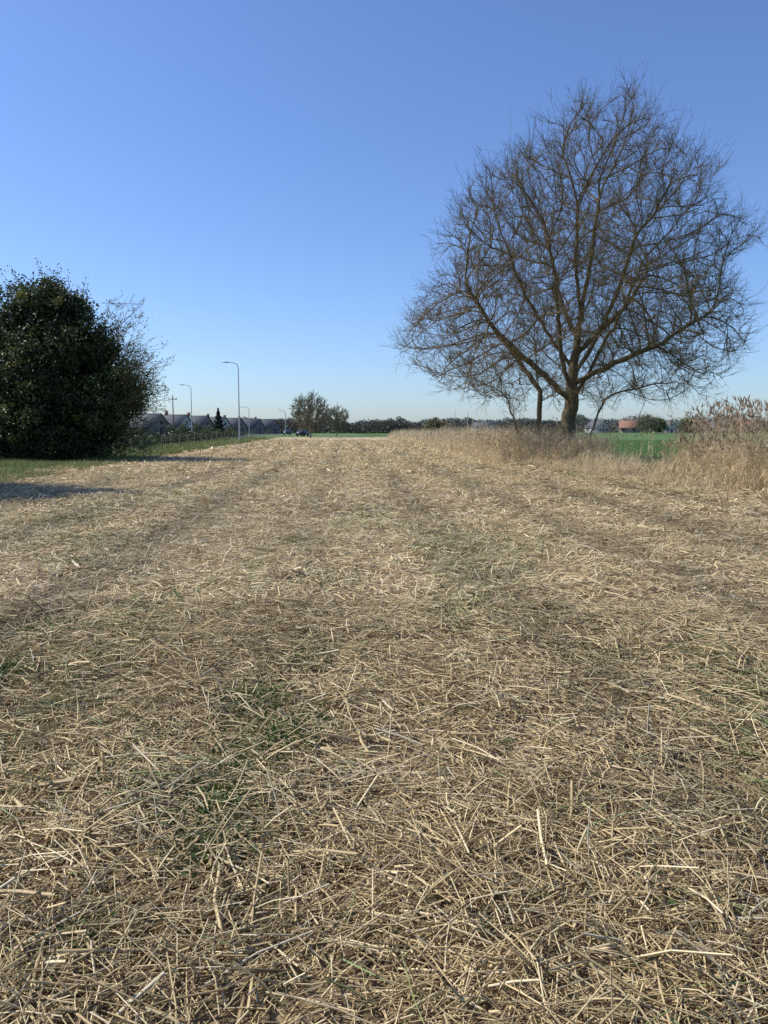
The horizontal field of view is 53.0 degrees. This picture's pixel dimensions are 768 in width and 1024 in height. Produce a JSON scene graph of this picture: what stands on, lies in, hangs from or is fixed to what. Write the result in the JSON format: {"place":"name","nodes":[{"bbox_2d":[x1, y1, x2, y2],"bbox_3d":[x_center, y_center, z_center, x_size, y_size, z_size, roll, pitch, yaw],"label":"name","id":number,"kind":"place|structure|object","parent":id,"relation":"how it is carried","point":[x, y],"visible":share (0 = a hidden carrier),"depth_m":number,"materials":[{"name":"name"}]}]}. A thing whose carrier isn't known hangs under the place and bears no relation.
{"place":"outdoors","nodes":[
{"label":"outdoors","id":0,"kind":"place"},
{"bbox_2d":[0,433,294,451],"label":"road","id":1,"kind":"structure","parent":0,"point":[258,435],"depth_m":241.98,"materials":[{"name":"grey asphalt"}]},
{"bbox_2d":[179,384,192,431],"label":"street lamp","id":2,"kind":"object","parent":1,"relation":"on","point":[191,409],"visible":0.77,"depth_m":131.85,"materials":[{"name":"metal"}]},
{"bbox_2d":[212,408,225,431],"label":"conifer tree","id":3,"kind":"object","parent":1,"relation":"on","point":[218,424],"visible":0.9,"depth_m":150.49,"materials":[{"name":"green plant"}]},
{"bbox_2d":[296,430,308,435],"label":"parked car","id":4,"kind":"object","parent":1,"relation":"on","point":[302,432],"visible":0.84,"depth_m":172.74,"materials":[{"name":"paint"}]},
{"bbox_2d":[132,415,168,435],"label":"walls","id":5,"kind":"structure","parent":0,"point":[160,418],"depth_m":184.34,"materials":[{"name":"brick"}]},
{"bbox_2d":[129,413,169,427],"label":"roof","id":6,"kind":"structure","parent":5,"relation":"on","point":[153,415],"depth_m":184.52,"materials":[{"name":"tile"}]},
{"bbox_2d":[174,415,192,432],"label":"walls","id":7,"kind":"structure","parent":0,"point":[186,418],"depth_m":197.33,"materials":[{"name":"white paint"}]},
{"bbox_2d":[163,414,193,427],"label":"roof","id":8,"kind":"structure","parent":7,"relation":"on","point":[178,419],"depth_m":196.58,"materials":[{"name":"tile"}]},
{"bbox_2d":[196,416,212,430],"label":"walls","id":9,"kind":"structure","parent":0,"point":[207,419],"depth_m":211.80,"materials":[{"name":"brick"}]},
{"bbox_2d":[189,415,213,425],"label":"roof","id":10,"kind":"structure","parent":9,"relation":"on","point":[200,419],"depth_m":211.54,"materials":[{"name":"tile"}]},
{"bbox_2d":[222,418,230,427],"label":"walls","id":11,"kind":"structure","parent":0,"point":[225,420],"depth_m":231.27,"materials":[{"name":"white paint"}]},
{"bbox_2d":[209,417,231,425],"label":"roof","id":12,"kind":"structure","parent":11,"relation":"on","point":[214,418],"depth_m":231.09,"materials":[{"name":"tile"}]},
{"bbox_2d":[236,419,246,433],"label":"walls","id":13,"kind":"structure","parent":0,"point":[242,426],"depth_m":251.55,"materials":[{"name":"brick"}]},
{"bbox_2d":[227,418,247,427],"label":"roof","id":14,"kind":"structure","parent":13,"relation":"on","point":[233,421],"depth_m":250.24,"materials":[{"name":"tile"}]},
{"bbox_2d":[247,420,263,433],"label":"walls","id":15,"kind":"structure","parent":0,"point":[254,431],"depth_m":275.44,"materials":[{"name":"brick"}]},
{"bbox_2d":[243,419,264,427],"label":"roof","id":16,"kind":"structure","parent":15,"relation":"on","point":[253,423],"depth_m":275.61,"materials":[{"name":"tile"}]},
{"bbox_2d":[248,432,370,436],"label":"meadow","id":17,"kind":"structure","parent":0,"point":[327,434],"depth_m":200.31,"materials":[{"name":"green plant"}]},
{"bbox_2d":[324,405,349,435],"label":"bare tree","id":18,"kind":"object","parent":17,"relation":"on","point":[335,421],"visible":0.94,"depth_m":173.16,"materials":[{"name":"green plant"}]},
{"bbox_2d":[0,430,767,1023],"bbox_3d":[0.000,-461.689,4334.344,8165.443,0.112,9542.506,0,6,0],"label":"ground","id":19,"kind":"structure","parent":0,"point":[372,984],"depth_m":3.97,"materials":[{"name":"beige plant"}]},
{"bbox_2d":[0,256,165,460],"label":"evergreen bush","id":20,"kind":"object","parent":19,"relation":"on","point":[51,351],"visible":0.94,"depth_m":37.11,"materials":[{"name":"green plant"}]},
{"bbox_2d":[80,290,187,458],"bbox_3d":[-12.762,-6.730,38.139,4.964,8.195,6.008,1,6,12],"label":"young elder shrub","id":21,"kind":"object","parent":19,"relation":"on","point":[137,369],"visible":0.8,"depth_m":38.10,"materials":[{"name":"green plant"}]},
{"bbox_2d":[0,436,269,482],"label":"grass verge","id":22,"kind":"object","parent":19,"relation":"on","point":[168,449],"depth_m":36.91,"materials":[{"name":"green plant"}]},
{"bbox_2d":[160,395,176,426],"bbox_3d":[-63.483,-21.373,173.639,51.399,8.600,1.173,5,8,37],"label":"utility pole","id":23,"kind":"object","parent":19,"relation":"on","point":[172,409],"visible":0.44,"depth_m":158.65,"materials":[{"name":"brown wood"}]},
{"bbox_2d":[113,428,240,452],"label":"bramble hedge","id":24,"kind":"object","parent":19,"relation":"on","point":[203,433],"visible":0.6,"depth_m":69.57,"materials":[{"name":"green plant"}]},
{"bbox_2d":[163,422,243,435],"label":"garden hedge","id":25,"kind":"object","parent":19,"relation":"on","point":[183,428],"visible":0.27,"depth_m":170.20,"materials":[{"name":"green plant"}]},
{"bbox_2d":[161,432,251,448],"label":"post and wire fence","id":26,"kind":"object","parent":19,"relation":"on","point":[206,438],"visible":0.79,"depth_m":70.86,"materials":[{"name":"brown wood"}]},
{"bbox_2d":[222,362,239,439],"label":"street lamp","id":27,"kind":"object","parent":19,"relation":"on","point":[238,397],"visible":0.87,"depth_m":90.08,"materials":[{"name":"metal"}]},
{"bbox_2d":[264,420,279,433],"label":"walls","id":28,"kind":"structure","parent":19,"relation":"on","point":[268,431],"depth_m":298.76,"materials":[{"name":"brick"}]},
{"bbox_2d":[261,419,280,427],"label":"roof","id":29,"kind":"structure","parent":28,"relation":"on","point":[267,423],"depth_m":299.06,"materials":[{"name":"tile"}]},
{"bbox_2d":[288,390,331,437],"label":"bare tree","id":30,"kind":"object","parent":19,"relation":"on","point":[300,415],"visible":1,"depth_m":142.92,"materials":[{"name":"green plant"}]},
{"bbox_2d":[242,416,421,432],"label":"distant treeline","id":31,"kind":"object","parent":19,"relation":"on","point":[378,426],"visible":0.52,"depth_m":324.23,"materials":[{"name":"green plant"}]},
{"bbox_2d":[0,488,715,981],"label":"green weeds","id":32,"kind":"object","parent":19,"relation":"on","point":[214,786],"visible":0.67,"depth_m":3.85,"materials":[{"name":"green plant"}]},
{"bbox_2d":[0,438,767,1023],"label":"mown straw","id":33,"kind":"object","parent":19,"relation":"on","point":[124,612],"visible":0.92,"depth_m":3.55,"materials":[{"name":"beige plant"}]},
{"bbox_2d":[394,414,590,431],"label":"distant treeline","id":34,"kind":"object","parent":19,"relation":"on","point":[458,422],"visible":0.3,"depth_m":579.02,"materials":[{"name":"green plant"}]},
{"bbox_2d":[251,416,767,430],"bbox_3d":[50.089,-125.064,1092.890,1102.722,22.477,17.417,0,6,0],"label":"distant treeline","id":35,"kind":"object","parent":19,"relation":"on","point":[362,422],"visible":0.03,"depth_m":1090.87,"materials":[{"name":"green plant"}]},
{"bbox_2d":[377,58,767,444],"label":"bare tree","id":36,"kind":"object","parent":19,"relation":"on","point":[573,390],"visible":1,"depth_m":32.80,"materials":[{"name":"brown plant"}]},
{"bbox_2d":[387,395,767,500],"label":"reed bed","id":37,"kind":"object","parent":19,"relation":"on","point":[707,463],"visible":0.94,"depth_m":23.87,"materials":[{"name":"beige plant"}]},
{"bbox_2d":[575,414,767,432],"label":"distant treeline","id":38,"kind":"object","parent":19,"relation":"on","point":[580,420],"visible":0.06,"depth_m":398.14,"materials":[{"name":"green plant"}]},
{"bbox_2d":[0,0,767,429],"label":"sky","id":39,"kind":"structure","parent":0,"point":[270,177],"materials":[{"name":"blue"}]},
{"bbox_2d":[471,421,495,429],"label":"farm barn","id":40,"kind":"structure","parent":0,"point":[489,424],"depth_m":474.06,"materials":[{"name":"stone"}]},
{"bbox_2d":[364,432,767,468],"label":"crop field","id":41,"kind":"structure","parent":0,"point":[655,436],"depth_m":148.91,"materials":[{"name":"green plant"}]},
{"bbox_2d":[419,417,454,432],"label":"round shrub","id":42,"kind":"object","parent":41,"relation":"on","point":[433,423],"visible":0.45,"depth_m":167.82,"materials":[{"name":"green plant"}]},
{"bbox_2d":[585,422,609,432],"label":"walls","id":43,"kind":"structure","parent":41,"relation":"on","point":[606,426],"depth_m":385.33,"materials":[{"name":"white paint"}]},
{"bbox_2d":[585,421,609,427],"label":"roof","id":44,"kind":"structure","parent":43,"relation":"on","point":[598,423],"depth_m":387.64,"materials":[{"name":"tile"}]},
{"bbox_2d":[634,414,661,433],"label":"bare tree","id":45,"kind":"object","parent":41,"relation":"on","point":[648,419],"visible":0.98,"depth_m":247.47,"materials":[{"name":"green plant"}]},
{"bbox_2d":[649,415,667,433],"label":"round tree","id":46,"kind":"object","parent":41,"relation":"on","point":[663,426],"visible":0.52,"depth_m":266.83,"materials":[{"name":"green plant"}]},
{"bbox_2d":[675,415,701,433],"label":"round tree","id":47,"kind":"object","parent":41,"relation":"on","point":[683,424],"visible":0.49,"depth_m":297.17,"materials":[{"name":"green plant"}]},
{"bbox_2d":[619,428,638,432],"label":"walls","id":48,"kind":"structure","parent":0,"point":[628,430],"depth_m":379.24,"materials":[{"name":"brick"}]},
{"bbox_2d":[619,420,639,427],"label":"roof","id":49,"kind":"structure","parent":48,"relation":"on","point":[626,424],"depth_m":380.77,"materials":[{"name":"tile"}]},
{"bbox_2d":[652,421,678,432],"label":"walls","id":50,"kind":"structure","parent":0,"point":[670,427],"depth_m":380.89,"materials":[{"name":"white paint"}]}
]}

